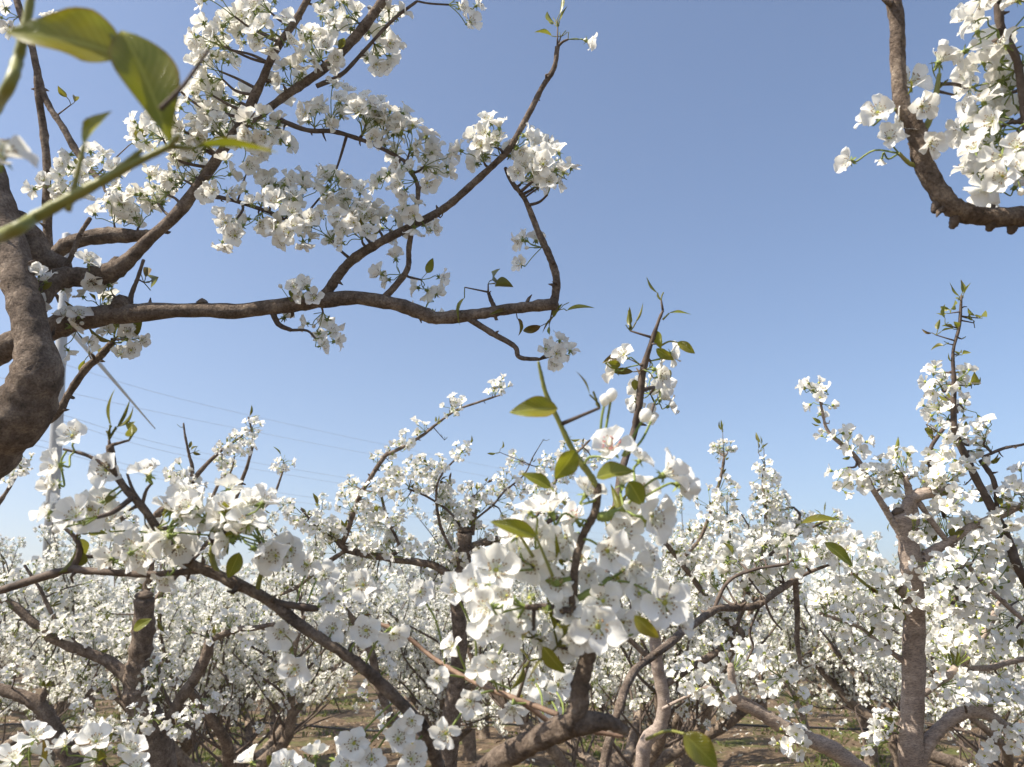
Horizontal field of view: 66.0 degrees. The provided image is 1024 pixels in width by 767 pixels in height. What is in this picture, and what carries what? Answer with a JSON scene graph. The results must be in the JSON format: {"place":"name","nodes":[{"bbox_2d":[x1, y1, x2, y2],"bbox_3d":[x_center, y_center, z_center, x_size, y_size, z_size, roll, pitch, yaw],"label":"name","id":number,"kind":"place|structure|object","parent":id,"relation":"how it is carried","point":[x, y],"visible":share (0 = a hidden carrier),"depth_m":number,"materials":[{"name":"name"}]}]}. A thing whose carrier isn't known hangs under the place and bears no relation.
{"place":"outdoors","nodes":[
{"label":"outdoors","id":0,"kind":"place"},
{"bbox_2d":[35,445,654,545],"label":"power line","id":1,"kind":"object","parent":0,"point":[221,490],"visible":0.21,"depth_m":57.31,"materials":[{"name":"grey metal"}]},
{"bbox_2d":[0,377,741,524],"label":"power line","id":2,"kind":"object","parent":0,"point":[273,435],"visible":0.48,"depth_m":66.03,"materials":[{"name":"grey metal"}]},
{"bbox_2d":[67,365,702,509],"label":"power line","id":3,"kind":"object","parent":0,"point":[281,422],"visible":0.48,"depth_m":69.19,"materials":[{"name":"grey metal"}]},
{"bbox_2d":[66,422,707,536],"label":"power line","id":4,"kind":"object","parent":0,"point":[262,470],"visible":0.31,"depth_m":67.27,"materials":[{"name":"grey metal"}]},
{"bbox_2d":[65,415,742,535],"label":"power line","id":5,"kind":"object","parent":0,"point":[259,463],"visible":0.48,"depth_m":66.96,"materials":[{"name":"grey metal"}]},
{"bbox_2d":[41,440,768,552],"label":"power line","id":6,"kind":"object","parent":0,"point":[283,493],"visible":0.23,"depth_m":69.62,"materials":[{"name":"grey metal"}]},
{"bbox_2d":[0,657,1023,766],"bbox_3d":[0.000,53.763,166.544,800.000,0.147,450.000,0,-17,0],"label":"ground","id":7,"kind":"structure","parent":0,"point":[726,755],"depth_m":11.49,"materials":[{"name":"soil"}]},
{"bbox_2d":[0,646,14,662],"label":"pear tree","id":8,"kind":"object","parent":7,"relation":"on","point":[7,650],"visible":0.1,"depth_m":23.72,"materials":[{"name":"white plant"}]},
{"bbox_2d":[0,593,38,714],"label":"pear tree","id":9,"kind":"object","parent":7,"relation":"on","point":[7,661],"visible":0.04,"depth_m":14.97,"materials":[{"name":"white plant"}]},
{"bbox_2d":[0,536,86,650],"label":"pear tree","id":10,"kind":"object","parent":7,"relation":"on","point":[8,616],"visible":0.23,"depth_m":7.46,"materials":[{"name":"white plant"}]},
{"bbox_2d":[0,534,117,755],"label":"pear tree","id":11,"kind":"object","parent":7,"relation":"on","point":[65,693],"visible":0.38,"depth_m":5.41,"materials":[{"name":"white plant"}]},
{"bbox_2d":[34,232,155,688],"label":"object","id":12,"kind":"object","parent":7,"relation":"on","point":[61,342],"visible":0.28,"depth_m":20.90,"materials":[{"name":"metal"}]},
{"bbox_2d":[0,554,201,766],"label":"pear tree","id":13,"kind":"object","parent":7,"relation":"on","point":[38,648],"visible":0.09,"depth_m":8.39,"materials":[{"name":"white plant"}]},
{"bbox_2d":[0,721,991,731],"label":"irrigation hose","id":14,"kind":"object","parent":13,"relation":"attached to","point":[512,724],"visible":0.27,"depth_m":8.67,"materials":[{"name":"black plastic"}]},
{"bbox_2d":[2,570,219,732],"bbox_3d":[-6.484,4.127,12.209,3.285,2.648,2.906,-14,-22,38],"label":"pear tree","id":15,"kind":"object","parent":7,"relation":"on","point":[92,698],"visible":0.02,"depth_m":11.77,"materials":[{"name":"white plant"}]},
{"bbox_2d":[0,405,295,766],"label":"pear tree","id":16,"kind":"object","parent":7,"relation":"on","point":[135,674],"visible":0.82,"depth_m":2.59,"materials":[{"name":"white plant"}]},
{"bbox_2d":[33,492,331,766],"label":"pear tree","id":17,"kind":"object","parent":7,"relation":"on","point":[73,606],"visible":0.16,"depth_m":5.65,"materials":[{"name":"white plant"}]},
{"bbox_2d":[58,496,390,766],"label":"pear tree","id":18,"kind":"object","parent":7,"relation":"on","point":[281,736],"visible":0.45,"depth_m":4.77,"materials":[{"name":"white plant"}]},
{"bbox_2d":[127,540,409,735],"bbox_3d":[-2.691,3.261,9.376,3.004,2.606,3.196,-8,-19,24],"label":"pear tree","id":19,"kind":"object","parent":7,"relation":"on","point":[204,605],"visible":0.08,"depth_m":9.27,"materials":[{"name":"white plant"}]},
{"bbox_2d":[240,577,346,714],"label":"pear tree","id":20,"kind":"object","parent":7,"relation":"on","point":[301,712],"depth_m":14.70,"materials":[{"name":"white plant"}]},
{"bbox_2d":[0,0,597,479],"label":"pear tree","id":21,"kind":"object","parent":7,"relation":"on","point":[32,408],"visible":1,"depth_m":1.41,"materials":[{"name":"white plant"}]},
{"bbox_2d":[227,581,392,726],"bbox_3d":[-3.127,4.167,12.009,2.118,2.425,2.968,16,-23,-41],"label":"pear tree","id":22,"kind":"object","parent":7,"relation":"on","point":[359,655],"depth_m":11.83,"materials":[{"name":"white plant"}]},
{"bbox_2d":[0,276,857,766],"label":"pear tree","id":23,"kind":"object","parent":7,"relation":"on","point":[598,620],"visible":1,"depth_m":0.71,"materials":[{"name":"white plant"}]},
{"bbox_2d":[273,373,606,766],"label":"pear tree","id":24,"kind":"object","parent":7,"relation":"on","point":[463,545],"visible":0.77,"depth_m":2.74,"materials":[{"name":"white plant"}]},
{"bbox_2d":[338,521,583,741],"bbox_3d":[-0.457,2.475,6.971,2.402,2.656,3.108,6,-18,-18],"label":"pear tree","id":25,"kind":"object","parent":7,"relation":"on","point":[415,666],"visible":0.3,"depth_m":6.13,"materials":[{"name":"white plant"}]},
{"bbox_2d":[371,527,578,760],"bbox_3d":[-0.649,3.252,9.605,3.002,2.760,2.516,-2,-18,8],"label":"pear tree","id":26,"kind":"object","parent":7,"relation":"on","point":[469,753],"visible":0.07,"depth_m":9.26,"materials":[{"name":"white plant"}]},
{"bbox_2d":[395,566,579,738],"bbox_3d":[-0.457,4.046,11.880,2.817,2.591,2.114,-5,-18,16],"label":"pear tree","id":27,"kind":"object","parent":7,"relation":"on","point":[484,733],"visible":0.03,"depth_m":11.47,"materials":[{"name":"white plant"}]},
{"bbox_2d":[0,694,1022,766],"bbox_3d":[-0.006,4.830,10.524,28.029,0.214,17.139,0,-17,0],"label":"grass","id":28,"kind":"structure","parent":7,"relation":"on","point":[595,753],"depth_m":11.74,"materials":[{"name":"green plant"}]},
{"bbox_2d":[0,699,1023,766],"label":"leaf litter","id":29,"kind":"object","parent":7,"relation":"on","point":[363,724],"visible":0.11,"depth_m":11.48,"materials":[{"name":"brown plant"}]},
{"bbox_2d":[408,485,828,766],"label":"pear tree","id":30,"kind":"object","parent":7,"relation":"on","point":[639,708],"visible":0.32,"depth_m":4.68,"materials":[{"name":"white plant"}]},
{"bbox_2d":[572,596,672,713],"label":"pear tree","id":31,"kind":"object","parent":7,"relation":"on","point":[573,667],"visible":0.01,"depth_m":11.63,"materials":[{"name":"white plant"}]},
{"bbox_2d":[541,582,769,718],"bbox_3d":[1.949,3.194,9.033,2.933,2.507,2.267,16,-23,-41],"label":"pear tree","id":32,"kind":"object","parent":7,"relation":"on","point":[727,597],"visible":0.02,"depth_m":9.19,"materials":[{"name":"white plant"}]},
{"bbox_2d":[502,533,873,766],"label":"pear tree","id":33,"kind":"object","parent":7,"relation":"on","point":[729,721],"visible":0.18,"depth_m":6.05,"materials":[{"name":"white plant"}]},
{"bbox_2d":[635,420,854,766],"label":"pear tree","id":34,"kind":"object","parent":7,"relation":"on","point":[662,682],"visible":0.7,"depth_m":2.99,"materials":[{"name":"white plant"}]},
{"bbox_2d":[730,609,800,696],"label":"pear tree","id":35,"kind":"object","parent":7,"relation":"on","point":[770,664],"visible":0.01,"depth_m":18.21,"materials":[{"name":"white plant"}]},
{"bbox_2d":[735,606,812,709],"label":"pear tree","id":36,"kind":"object","parent":7,"relation":"on","point":[763,704],"visible":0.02,"depth_m":14.14,"materials":[{"name":"white plant"}]},
{"bbox_2d":[662,280,1023,766],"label":"pear tree","id":37,"kind":"object","parent":7,"relation":"on","point":[964,669],"visible":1,"depth_m":1.69,"materials":[{"name":"white plant"}]},
{"bbox_2d":[737,569,956,766],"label":"pear tree","id":38,"kind":"object","parent":7,"relation":"on","point":[870,760],"visible":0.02,"depth_m":9.19,"materials":[{"name":"white plant"}]},
{"bbox_2d":[835,517,859,593],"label":"lattice pylon","id":39,"kind":"object","parent":7,"relation":"on","point":[851,555],"visible":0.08,"depth_m":169.59,"materials":[{"name":"metal"}]},
{"bbox_2d":[768,572,957,720],"bbox_3d":[5.261,4.067,11.946,2.855,2.602,3.227,-1,-17,2],"label":"pear tree","id":40,"kind":"object","parent":7,"relation":"on","point":[891,608],"depth_m":11.68,"materials":[{"name":"white plant"}]},
{"bbox_2d":[706,504,1023,766],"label":"pear tree","id":41,"kind":"object","parent":7,"relation":"on","point":[832,676],"visible":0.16,"depth_m":6.75,"materials":[{"name":"white plant"}]},
{"bbox_2d":[824,567,958,702],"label":"pear tree","id":42,"kind":"object","parent":7,"relation":"on","point":[938,574],"depth_m":14.42,"materials":[{"name":"white plant"}]},
{"bbox_2d":[791,564,1023,766],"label":"pear tree","id":43,"kind":"object","parent":7,"relation":"on","point":[869,689],"visible":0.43,"depth_m":5.10,"materials":[{"name":"white plant"}]},
{"bbox_2d":[833,0,1023,234],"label":"pear tree","id":44,"kind":"object","parent":7,"relation":"on","point":[997,56],"visible":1,"depth_m":0.85,"materials":[{"name":"white plant"}]},
{"bbox_2d":[927,590,1021,736],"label":"pear tree","id":45,"kind":"object","parent":7,"relation":"on","point":[933,591],"visible":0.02,"depth_m":12.09,"materials":[{"name":"white plant"}]},
{"bbox_2d":[938,570,1023,696],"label":"pear tree","id":46,"kind":"object","parent":7,"relation":"on","point":[992,672],"visible":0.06,"depth_m":9.59,"materials":[{"name":"white plant"}]},
{"bbox_2d":[969,565,1023,663],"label":"pear tree","id":47,"kind":"object","parent":7,"relation":"on","point":[1014,592],"visible":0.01,"depth_m":7.55,"materials":[{"name":"white plant"}]},
{"bbox_2d":[0,0,1023,617],"label":"sky","id":48,"kind":"structure","parent":0,"point":[706,137],"materials":[{"name":"blue"}]}
]}

